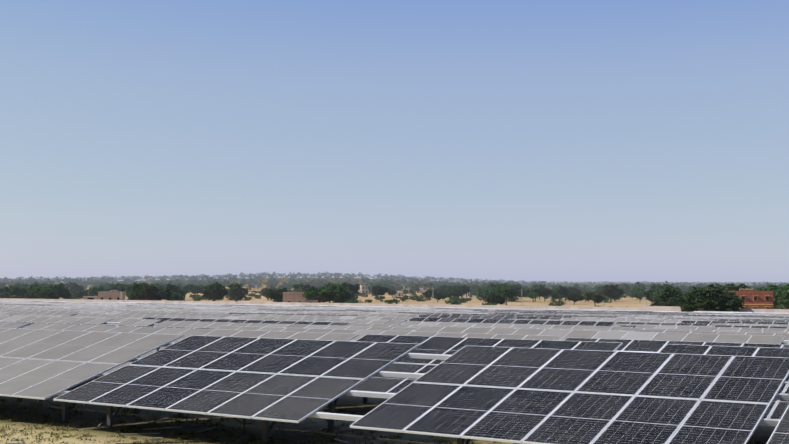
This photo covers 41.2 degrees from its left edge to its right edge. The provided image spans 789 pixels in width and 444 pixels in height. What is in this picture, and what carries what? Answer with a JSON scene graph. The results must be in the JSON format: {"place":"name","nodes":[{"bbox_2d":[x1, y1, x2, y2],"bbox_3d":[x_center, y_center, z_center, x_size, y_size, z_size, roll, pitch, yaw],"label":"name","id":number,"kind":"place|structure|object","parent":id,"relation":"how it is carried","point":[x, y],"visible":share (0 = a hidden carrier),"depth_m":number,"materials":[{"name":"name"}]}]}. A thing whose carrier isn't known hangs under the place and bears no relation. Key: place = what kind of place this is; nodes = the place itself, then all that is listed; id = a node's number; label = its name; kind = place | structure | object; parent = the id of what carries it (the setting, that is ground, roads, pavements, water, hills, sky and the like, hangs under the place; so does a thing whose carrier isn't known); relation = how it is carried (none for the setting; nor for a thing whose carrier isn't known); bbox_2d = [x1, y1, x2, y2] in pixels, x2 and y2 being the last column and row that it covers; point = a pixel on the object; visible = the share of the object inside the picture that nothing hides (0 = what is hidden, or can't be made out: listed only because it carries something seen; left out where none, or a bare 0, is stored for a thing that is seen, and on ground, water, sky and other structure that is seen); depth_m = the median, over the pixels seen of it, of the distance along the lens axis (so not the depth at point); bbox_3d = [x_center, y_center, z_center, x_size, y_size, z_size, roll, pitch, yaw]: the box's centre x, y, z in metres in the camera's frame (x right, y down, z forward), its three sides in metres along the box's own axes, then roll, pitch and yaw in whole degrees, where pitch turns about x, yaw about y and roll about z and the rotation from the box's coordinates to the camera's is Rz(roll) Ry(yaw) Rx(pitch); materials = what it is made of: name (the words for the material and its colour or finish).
{"place":"outdoors","nodes":[
{"label":"outdoors","id":0,"kind":"place"},
{"bbox_2d":[0,278,787,443],"bbox_3d":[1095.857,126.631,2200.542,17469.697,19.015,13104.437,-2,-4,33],"label":"ground","id":1,"kind":"structure","parent":0,"point":[352,404],"depth_m":21.82,"materials":[{"name":"soil"}]},
{"bbox_2d":[0,292,8,297],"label":"tree","id":2,"kind":"object","parent":1,"relation":"on","point":[4,295],"visible":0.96,"depth_m":505.94,"materials":[{"name":"green plant"}]},
{"bbox_2d":[0,286,9,297],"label":"tree","id":3,"kind":"object","parent":1,"relation":"on","point":[6,289],"visible":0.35,"depth_m":515.70,"materials":[{"name":"green plant"}]},
{"bbox_2d":[8,286,26,298],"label":"tree","id":4,"kind":"object","parent":1,"relation":"on","point":[15,291],"visible":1,"depth_m":484.67,"materials":[{"name":"green plant"}]},
{"bbox_2d":[14,283,28,287],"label":"tree","id":5,"kind":"object","parent":1,"relation":"on","point":[19,285],"visible":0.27,"depth_m":703.35,"materials":[{"name":"green plant"}]},
{"bbox_2d":[24,290,39,298],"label":"tree","id":6,"kind":"object","parent":1,"relation":"on","point":[30,294],"visible":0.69,"depth_m":451.12,"materials":[{"name":"green plant"}]},
{"bbox_2d":[24,285,43,296],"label":"tree","id":7,"kind":"object","parent":1,"relation":"on","point":[33,289],"visible":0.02,"depth_m":488.40,"materials":[{"name":"green plant"}]},
{"bbox_2d":[29,282,53,287],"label":"tree","id":8,"kind":"object","parent":1,"relation":"on","point":[38,284],"visible":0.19,"depth_m":658.86,"materials":[{"name":"green plant"}]},
{"bbox_2d":[33,286,58,298],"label":"tree","id":9,"kind":"object","parent":1,"relation":"on","point":[38,291],"visible":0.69,"depth_m":448.15,"materials":[{"name":"green plant"}]},
{"bbox_2d":[42,291,58,298],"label":"tree","id":10,"kind":"object","parent":1,"relation":"on","point":[51,295],"visible":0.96,"depth_m":439.45,"materials":[{"name":"green plant"}]},
{"bbox_2d":[51,283,70,298],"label":"tree","id":11,"kind":"object","parent":1,"relation":"on","point":[63,292],"visible":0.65,"depth_m":477.86,"materials":[{"name":"green plant"}]},
{"bbox_2d":[64,281,84,291],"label":"tree","id":12,"kind":"object","parent":1,"relation":"on","point":[73,286],"visible":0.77,"depth_m":657.99,"materials":[{"name":"green plant"}]},
{"bbox_2d":[69,290,79,298],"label":"tree","id":13,"kind":"object","parent":1,"relation":"on","point":[74,292],"visible":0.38,"depth_m":543.89,"materials":[{"name":"green plant"}]},
{"bbox_2d":[77,290,87,298],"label":"tree","id":14,"kind":"object","parent":1,"relation":"on","point":[81,293],"visible":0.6,"depth_m":579.43,"materials":[{"name":"green plant"}]},
{"bbox_2d":[87,286,99,295],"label":"tree","id":15,"kind":"object","parent":1,"relation":"on","point":[93,291],"visible":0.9,"depth_m":530.88,"materials":[{"name":"green plant"}]},
{"bbox_2d":[89,285,107,295],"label":"tree","id":16,"kind":"object","parent":1,"relation":"on","point":[101,287],"visible":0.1,"depth_m":550.38,"materials":[{"name":"green plant"}]},
{"bbox_2d":[82,290,124,299],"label":"tan house","id":17,"kind":"structure","parent":1,"relation":"on","point":[111,295],"depth_m":478.88,"materials":[{"name":"stone"}]},
{"bbox_2d":[103,285,120,290],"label":"tree","id":18,"kind":"object","parent":1,"relation":"on","point":[113,287],"visible":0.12,"depth_m":528.77,"materials":[{"name":"green plant"}]},
{"bbox_2d":[109,283,125,294],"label":"tree","id":19,"kind":"object","parent":1,"relation":"on","point":[122,287],"visible":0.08,"depth_m":534.30,"materials":[{"name":"green plant"}]},
{"bbox_2d":[114,283,128,289],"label":"tree","id":20,"kind":"object","parent":1,"relation":"on","point":[118,284],"visible":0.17,"depth_m":635.28,"materials":[{"name":"green plant"}]},
{"bbox_2d":[125,282,146,296],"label":"tree","id":21,"kind":"object","parent":1,"relation":"on","point":[128,289],"visible":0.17,"depth_m":465.91,"materials":[{"name":"green plant"}]},
{"bbox_2d":[127,282,153,299],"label":"tree","id":22,"kind":"object","parent":1,"relation":"on","point":[136,286],"visible":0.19,"depth_m":409.55,"materials":[{"name":"green plant"}]},
{"bbox_2d":[134,284,157,299],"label":"tree","id":23,"kind":"object","parent":1,"relation":"on","point":[145,292],"visible":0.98,"depth_m":403.69,"materials":[{"name":"green plant"}]},
{"bbox_2d":[152,283,164,288],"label":"tree","id":24,"kind":"object","parent":1,"relation":"on","point":[159,285],"visible":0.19,"depth_m":656.72,"materials":[{"name":"green plant"}]},
{"bbox_2d":[148,285,172,299],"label":"tree","id":25,"kind":"object","parent":1,"relation":"on","point":[164,293],"visible":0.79,"depth_m":417.22,"materials":[{"name":"green plant"}]},
{"bbox_2d":[165,284,183,294],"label":"tree","id":26,"kind":"object","parent":1,"relation":"on","point":[171,286],"visible":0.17,"depth_m":507.80,"materials":[{"name":"green plant"}]},
{"bbox_2d":[170,292,184,300],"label":"tree","id":27,"kind":"object","parent":1,"relation":"on","point":[176,297],"visible":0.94,"depth_m":415.44,"materials":[{"name":"green plant"}]},
{"bbox_2d":[181,284,204,294],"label":"tree","id":28,"kind":"object","parent":1,"relation":"on","point":[193,289],"visible":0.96,"depth_m":615.71,"materials":[{"name":"green plant"}]},
{"bbox_2d":[191,294,204,299],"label":"bush","id":29,"kind":"object","parent":1,"relation":"on","point":[198,297],"visible":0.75,"depth_m":515.47,"materials":[{"name":"green plant"}]},
{"bbox_2d":[201,282,226,300],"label":"tree","id":30,"kind":"object","parent":1,"relation":"on","point":[210,297],"visible":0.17,"depth_m":450.65,"materials":[{"name":"green plant"}]},
{"bbox_2d":[201,284,227,300],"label":"tree","id":31,"kind":"object","parent":1,"relation":"on","point":[217,290],"visible":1,"depth_m":444.20,"materials":[{"name":"green plant"}]},
{"bbox_2d":[222,280,230,286],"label":"tree","id":32,"kind":"object","parent":1,"relation":"on","point":[226,283],"visible":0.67,"depth_m":1015.32,"materials":[{"name":"green plant"}]},
{"bbox_2d":[228,276,237,281],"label":"tree","id":33,"kind":"object","parent":1,"relation":"on","point":[233,278],"visible":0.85,"depth_m":1248.37,"materials":[{"name":"green plant"}]},
{"bbox_2d":[227,283,248,301],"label":"tree","id":34,"kind":"object","parent":1,"relation":"on","point":[237,290],"visible":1,"depth_m":490.37,"materials":[{"name":"green plant"}]},
{"bbox_2d":[230,295,245,301],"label":"tree","id":35,"kind":"object","parent":1,"relation":"on","point":[233,297],"visible":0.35,"depth_m":495.46,"materials":[{"name":"green plant"}]},
{"bbox_2d":[258,288,268,299],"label":"tree","id":36,"kind":"object","parent":1,"relation":"on","point":[263,291],"visible":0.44,"depth_m":570.49,"materials":[{"name":"green plant"}]},
{"bbox_2d":[266,288,287,301],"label":"tree","id":37,"kind":"object","parent":1,"relation":"on","point":[274,294],"visible":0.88,"depth_m":425.65,"materials":[{"name":"green plant"}]},
{"bbox_2d":[292,283,305,290],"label":"tree","id":38,"kind":"object","parent":1,"relation":"on","point":[299,286],"visible":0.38,"depth_m":547.09,"materials":[{"name":"green plant"}]},
{"bbox_2d":[283,292,317,302],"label":"tan house","id":39,"kind":"structure","parent":1,"relation":"on","point":[293,297],"depth_m":377.74,"materials":[{"name":"brick"}]},
{"bbox_2d":[307,294,328,301],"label":"shrub","id":40,"kind":"object","parent":1,"relation":"on","point":[319,298],"visible":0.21,"depth_m":402.14,"materials":[{"name":"green plant"}]},
{"bbox_2d":[302,286,336,302],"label":"tree","id":41,"kind":"object","parent":1,"relation":"on","point":[327,293],"visible":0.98,"depth_m":370.94,"materials":[{"name":"green plant"}]},
{"bbox_2d":[326,284,346,302],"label":"tree","id":42,"kind":"object","parent":1,"relation":"on","point":[340,292],"visible":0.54,"depth_m":387.05,"materials":[{"name":"green plant"}]},
{"bbox_2d":[332,291,351,302],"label":"tree","id":43,"kind":"object","parent":1,"relation":"on","point":[346,297],"visible":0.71,"depth_m":391.08,"materials":[{"name":"green plant"}]},
{"bbox_2d":[341,282,359,294],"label":"tree","id":44,"kind":"object","parent":1,"relation":"on","point":[352,288],"visible":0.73,"depth_m":528.07,"materials":[{"name":"green plant"}]},
{"bbox_2d":[360,285,370,293],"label":"tan house","id":45,"kind":"structure","parent":1,"relation":"on","point":[363,289],"depth_m":842.57,"materials":[{"name":"stone"}]},
{"bbox_2d":[374,295,384,299],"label":"bush","id":46,"kind":"object","parent":1,"relation":"on","point":[378,297],"visible":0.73,"depth_m":549.27,"materials":[{"name":"green plant"}]},
{"bbox_2d":[372,285,390,299],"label":"tree","id":47,"kind":"object","parent":1,"relation":"on","point":[378,290],"visible":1,"depth_m":540.10,"materials":[{"name":"green plant"}]},
{"bbox_2d":[375,283,388,286],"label":"tree","id":48,"kind":"object","parent":1,"relation":"on","point":[381,284],"visible":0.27,"depth_m":832.60,"materials":[{"name":"green plant"}]},
{"bbox_2d":[0,398,766,443],"label":"grass","id":49,"kind":"structure","parent":1,"relation":"on","point":[194,433],"depth_m":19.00,"materials":[{"name":"green plant"}]},
{"bbox_2d":[380,298,399,303],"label":"bush","id":50,"kind":"object","parent":1,"relation":"on","point":[391,301],"visible":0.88,"depth_m":441.71,"materials":[{"name":"green plant"}]},
{"bbox_2d":[388,290,396,296],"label":"tree","id":51,"kind":"object","parent":1,"relation":"on","point":[392,292],"visible":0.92,"depth_m":662.57,"materials":[{"name":"green plant"}]},
{"bbox_2d":[0,298,788,312],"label":"boundary wall","id":52,"kind":"structure","parent":1,"relation":"on","point":[659,308],"depth_m":305.66,"materials":[{"name":"grey concrete"}]},
{"bbox_2d":[0,271,788,297],"bbox_3d":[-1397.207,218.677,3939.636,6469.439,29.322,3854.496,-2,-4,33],"label":"distant woodland","id":53,"kind":"object","parent":1,"relation":"on","point":[420,281],"visible":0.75,"depth_m":1232.17,"materials":[{"name":"green plant"}]},
{"bbox_2d":[393,291,402,295],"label":"tan house","id":54,"kind":"structure","parent":1,"relation":"on","point":[399,293],"depth_m":732.32,"materials":[{"name":"stone"}]},
{"bbox_2d":[8,306,788,443],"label":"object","id":55,"kind":"object","parent":1,"relation":"on","point":[330,415],"visible":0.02,"depth_m":19.25,"materials":[{"name":"metal"}]},
{"bbox_2d":[46,400,256,424],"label":"string cables","id":56,"kind":"object","parent":55,"relation":"attached to","point":[166,411],"visible":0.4,"depth_m":19.77,"materials":[{"name":"black plastic"}]},
{"bbox_2d":[0,301,788,443],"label":"solar panels","id":57,"kind":"object","parent":55,"relation":"on","point":[736,403],"visible":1,"depth_m":20.78,"materials":[{"name":"black glass"}]},
{"bbox_2d":[412,295,427,300],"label":"bush","id":58,"kind":"object","parent":1,"relation":"on","point":[419,298],"visible":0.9,"depth_m":515.49,"materials":[{"name":"green plant"}]},
{"bbox_2d":[422,289,436,297],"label":"tree","id":59,"kind":"object","parent":1,"relation":"on","point":[428,293],"visible":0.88,"depth_m":543.24,"materials":[{"name":"green plant"}]},
{"bbox_2d":[431,292,442,301],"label":"tree","id":60,"kind":"object","parent":1,"relation":"on","point":[437,296],"visible":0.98,"depth_m":501.97,"materials":[{"name":"green plant"}]},
{"bbox_2d":[435,285,451,290],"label":"tree","id":61,"kind":"object","parent":1,"relation":"on","point":[443,287],"visible":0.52,"depth_m":694.23,"materials":[{"name":"green plant"}]},
{"bbox_2d":[444,291,458,296],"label":"tree","id":62,"kind":"object","parent":1,"relation":"on","point":[450,293],"visible":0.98,"depth_m":548.30,"materials":[{"name":"green plant"}]},
{"bbox_2d":[445,299,458,304],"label":"bush","id":63,"kind":"object","parent":1,"relation":"on","point":[453,302],"visible":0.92,"depth_m":435.93,"materials":[{"name":"green plant"}]},
{"bbox_2d":[445,286,461,293],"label":"tree","id":64,"kind":"object","parent":1,"relation":"on","point":[458,290],"visible":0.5,"depth_m":575.54,"materials":[{"name":"green plant"}]},
{"bbox_2d":[459,285,470,297],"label":"tree","id":65,"kind":"object","parent":1,"relation":"on","point":[465,289],"visible":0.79,"depth_m":619.24,"materials":[{"name":"green plant"}]},
{"bbox_2d":[469,289,476,295],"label":"tree","id":66,"kind":"object","parent":1,"relation":"on","point":[474,293],"visible":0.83,"depth_m":749.75,"materials":[{"name":"green plant"}]},
{"bbox_2d":[476,286,489,300],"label":"tree","id":67,"kind":"object","parent":1,"relation":"on","point":[480,289],"visible":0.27,"depth_m":533.52,"materials":[{"name":"green plant"}]},
{"bbox_2d":[477,286,492,298],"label":"tree","id":68,"kind":"object","parent":1,"relation":"on","point":[485,292],"visible":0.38,"depth_m":525.77,"materials":[{"name":"green plant"}]},
{"bbox_2d":[487,293,505,304],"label":"tree","id":69,"kind":"object","parent":1,"relation":"on","point":[496,298],"visible":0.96,"depth_m":397.74,"materials":[{"name":"green plant"}]},
{"bbox_2d":[489,283,514,292],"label":"tree","id":70,"kind":"object","parent":1,"relation":"on","point":[495,288],"visible":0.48,"depth_m":521.73,"materials":[{"name":"green plant"}]},
{"bbox_2d":[496,288,517,304],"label":"tree","id":71,"kind":"object","parent":1,"relation":"on","point":[505,293],"visible":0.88,"depth_m":433.13,"materials":[{"name":"green plant"}]},
{"bbox_2d":[511,289,522,301],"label":"tree","id":72,"kind":"object","parent":1,"relation":"on","point":[516,292],"visible":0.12,"depth_m":523.40,"materials":[{"name":"green plant"}]},
{"bbox_2d":[513,284,525,299],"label":"tree","id":73,"kind":"object","parent":1,"relation":"on","point":[518,287],"visible":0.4,"depth_m":574.87,"materials":[{"name":"green plant"}]},
{"bbox_2d":[526,292,538,301],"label":"tree","id":74,"kind":"object","parent":1,"relation":"on","point":[532,295],"visible":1,"depth_m":510.90,"materials":[{"name":"green plant"}]},
{"bbox_2d":[524,288,545,301],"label":"tree","id":75,"kind":"object","parent":1,"relation":"on","point":[539,292],"visible":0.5,"depth_m":520.60,"materials":[{"name":"green plant"}]},
{"bbox_2d":[531,284,549,299],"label":"tree","id":76,"kind":"object","parent":1,"relation":"on","point":[539,286],"visible":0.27,"depth_m":607.09,"materials":[{"name":"green plant"}]},
{"bbox_2d":[538,287,552,300],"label":"tree","id":77,"kind":"object","parent":1,"relation":"on","point":[547,292],"visible":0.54,"depth_m":548.58,"materials":[{"name":"green plant"}]},
{"bbox_2d":[548,299,561,305],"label":"bush","id":78,"kind":"object","parent":1,"relation":"on","point":[555,302],"visible":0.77,"depth_m":403.89,"materials":[{"name":"green plant"}]},
{"bbox_2d":[551,286,569,298],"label":"tree","id":79,"kind":"object","parent":1,"relation":"on","point":[559,292],"visible":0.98,"depth_m":552.34,"materials":[{"name":"green plant"}]},
{"bbox_2d":[564,286,573,299],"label":"tree","id":80,"kind":"object","parent":1,"relation":"on","point":[570,288],"visible":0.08,"depth_m":598.92,"materials":[{"name":"green plant"}]},
{"bbox_2d":[566,293,583,303],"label":"tree","id":81,"kind":"object","parent":1,"relation":"on","point":[574,297],"visible":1,"depth_m":466.13,"materials":[{"name":"green plant"}]},
{"bbox_2d":[571,290,581,293],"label":"tree","id":82,"kind":"object","parent":1,"relation":"on","point":[576,291],"visible":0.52,"depth_m":596.12,"materials":[{"name":"green plant"}]},
{"bbox_2d":[579,291,595,301],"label":"tree","id":83,"kind":"object","parent":1,"relation":"on","point":[582,293],"visible":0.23,"depth_m":519.28,"materials":[{"name":"green plant"}]},
{"bbox_2d":[584,292,606,305],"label":"tree","id":84,"kind":"object","parent":1,"relation":"on","point":[595,297],"visible":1,"depth_m":421.10,"materials":[{"name":"green plant"}]},
{"bbox_2d":[602,298,615,302],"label":"bush","id":85,"kind":"object","parent":1,"relation":"on","point":[606,300],"visible":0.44,"depth_m":509.45,"materials":[{"name":"green plant"}]},
{"bbox_2d":[601,284,623,302],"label":"tree","id":86,"kind":"object","parent":1,"relation":"on","point":[611,291],"visible":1,"depth_m":500.80,"materials":[{"name":"green plant"}]},
{"bbox_2d":[634,292,643,298],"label":"tree","id":87,"kind":"object","parent":1,"relation":"on","point":[638,295],"visible":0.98,"depth_m":512.71,"materials":[{"name":"green plant"}]},
{"bbox_2d":[629,285,650,299],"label":"tree","id":88,"kind":"object","parent":1,"relation":"on","point":[635,290],"visible":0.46,"depth_m":580.38,"materials":[{"name":"green plant"}]},
{"bbox_2d":[641,289,657,303],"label":"tree","id":89,"kind":"object","parent":1,"relation":"on","point":[649,294],"visible":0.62,"depth_m":437.07,"materials":[{"name":"green plant"}]},
{"bbox_2d":[649,284,661,289],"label":"tree","id":90,"kind":"object","parent":1,"relation":"on","point":[653,286],"visible":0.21,"depth_m":585.53,"materials":[{"name":"green plant"}]},
{"bbox_2d":[651,287,679,305],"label":"tree","id":91,"kind":"object","parent":1,"relation":"on","point":[665,295],"visible":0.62,"depth_m":312.62,"materials":[{"name":"green plant"}]},
{"bbox_2d":[652,288,682,299],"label":"tree","id":92,"kind":"object","parent":1,"relation":"on","point":[656,293],"visible":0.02,"depth_m":425.44,"materials":[{"name":"green plant"}]},
{"bbox_2d":[658,285,681,289],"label":"tree","id":93,"kind":"object","parent":1,"relation":"on","point":[671,287],"visible":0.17,"depth_m":482.73,"materials":[{"name":"green plant"}]},
{"bbox_2d":[664,294,684,305],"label":"tree","id":94,"kind":"object","parent":1,"relation":"on","point":[674,300],"visible":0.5,"depth_m":295.53,"materials":[{"name":"green plant"}]},
{"bbox_2d":[679,284,745,311],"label":"tree","id":95,"kind":"object","parent":1,"relation":"on","point":[710,297],"visible":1,"depth_m":252.12,"materials":[{"name":"green plant"}]},
{"bbox_2d":[719,283,747,291],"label":"tree","id":96,"kind":"object","parent":1,"relation":"on","point":[731,287],"visible":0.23,"depth_m":340.97,"materials":[{"name":"green plant"}]},
{"bbox_2d":[728,289,772,308],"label":"building","id":97,"kind":"structure","parent":1,"relation":"on","point":[757,299],"depth_m":296.20,"materials":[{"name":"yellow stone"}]},
{"bbox_2d":[753,287,769,290],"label":"tree","id":98,"kind":"object","parent":1,"relation":"on","point":[762,289],"depth_m":319.06,"materials":[{"name":"green plant"}]},
{"bbox_2d":[766,284,788,308],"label":"tree","id":99,"kind":"object","parent":1,"relation":"on","point":[776,289],"visible":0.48,"depth_m":308.44,"materials":[{"name":"green plant"}]},
{"bbox_2d":[773,305,785,308],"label":"bush","id":100,"kind":"object","parent":1,"relation":"on","point":[780,307],"visible":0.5,"depth_m":334.62,"materials":[{"name":"green plant"}]},
{"bbox_2d":[777,290,788,305],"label":"tree","id":101,"kind":"object","parent":1,"relation":"on","point":[784,301],"visible":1,"depth_m":284.31,"materials":[{"name":"green plant"}]},
{"bbox_2d":[0,0,788,281],"label":"sky","id":102,"kind":"structure","parent":0,"point":[529,140],"materials":[{"name":"blue"}]}
]}

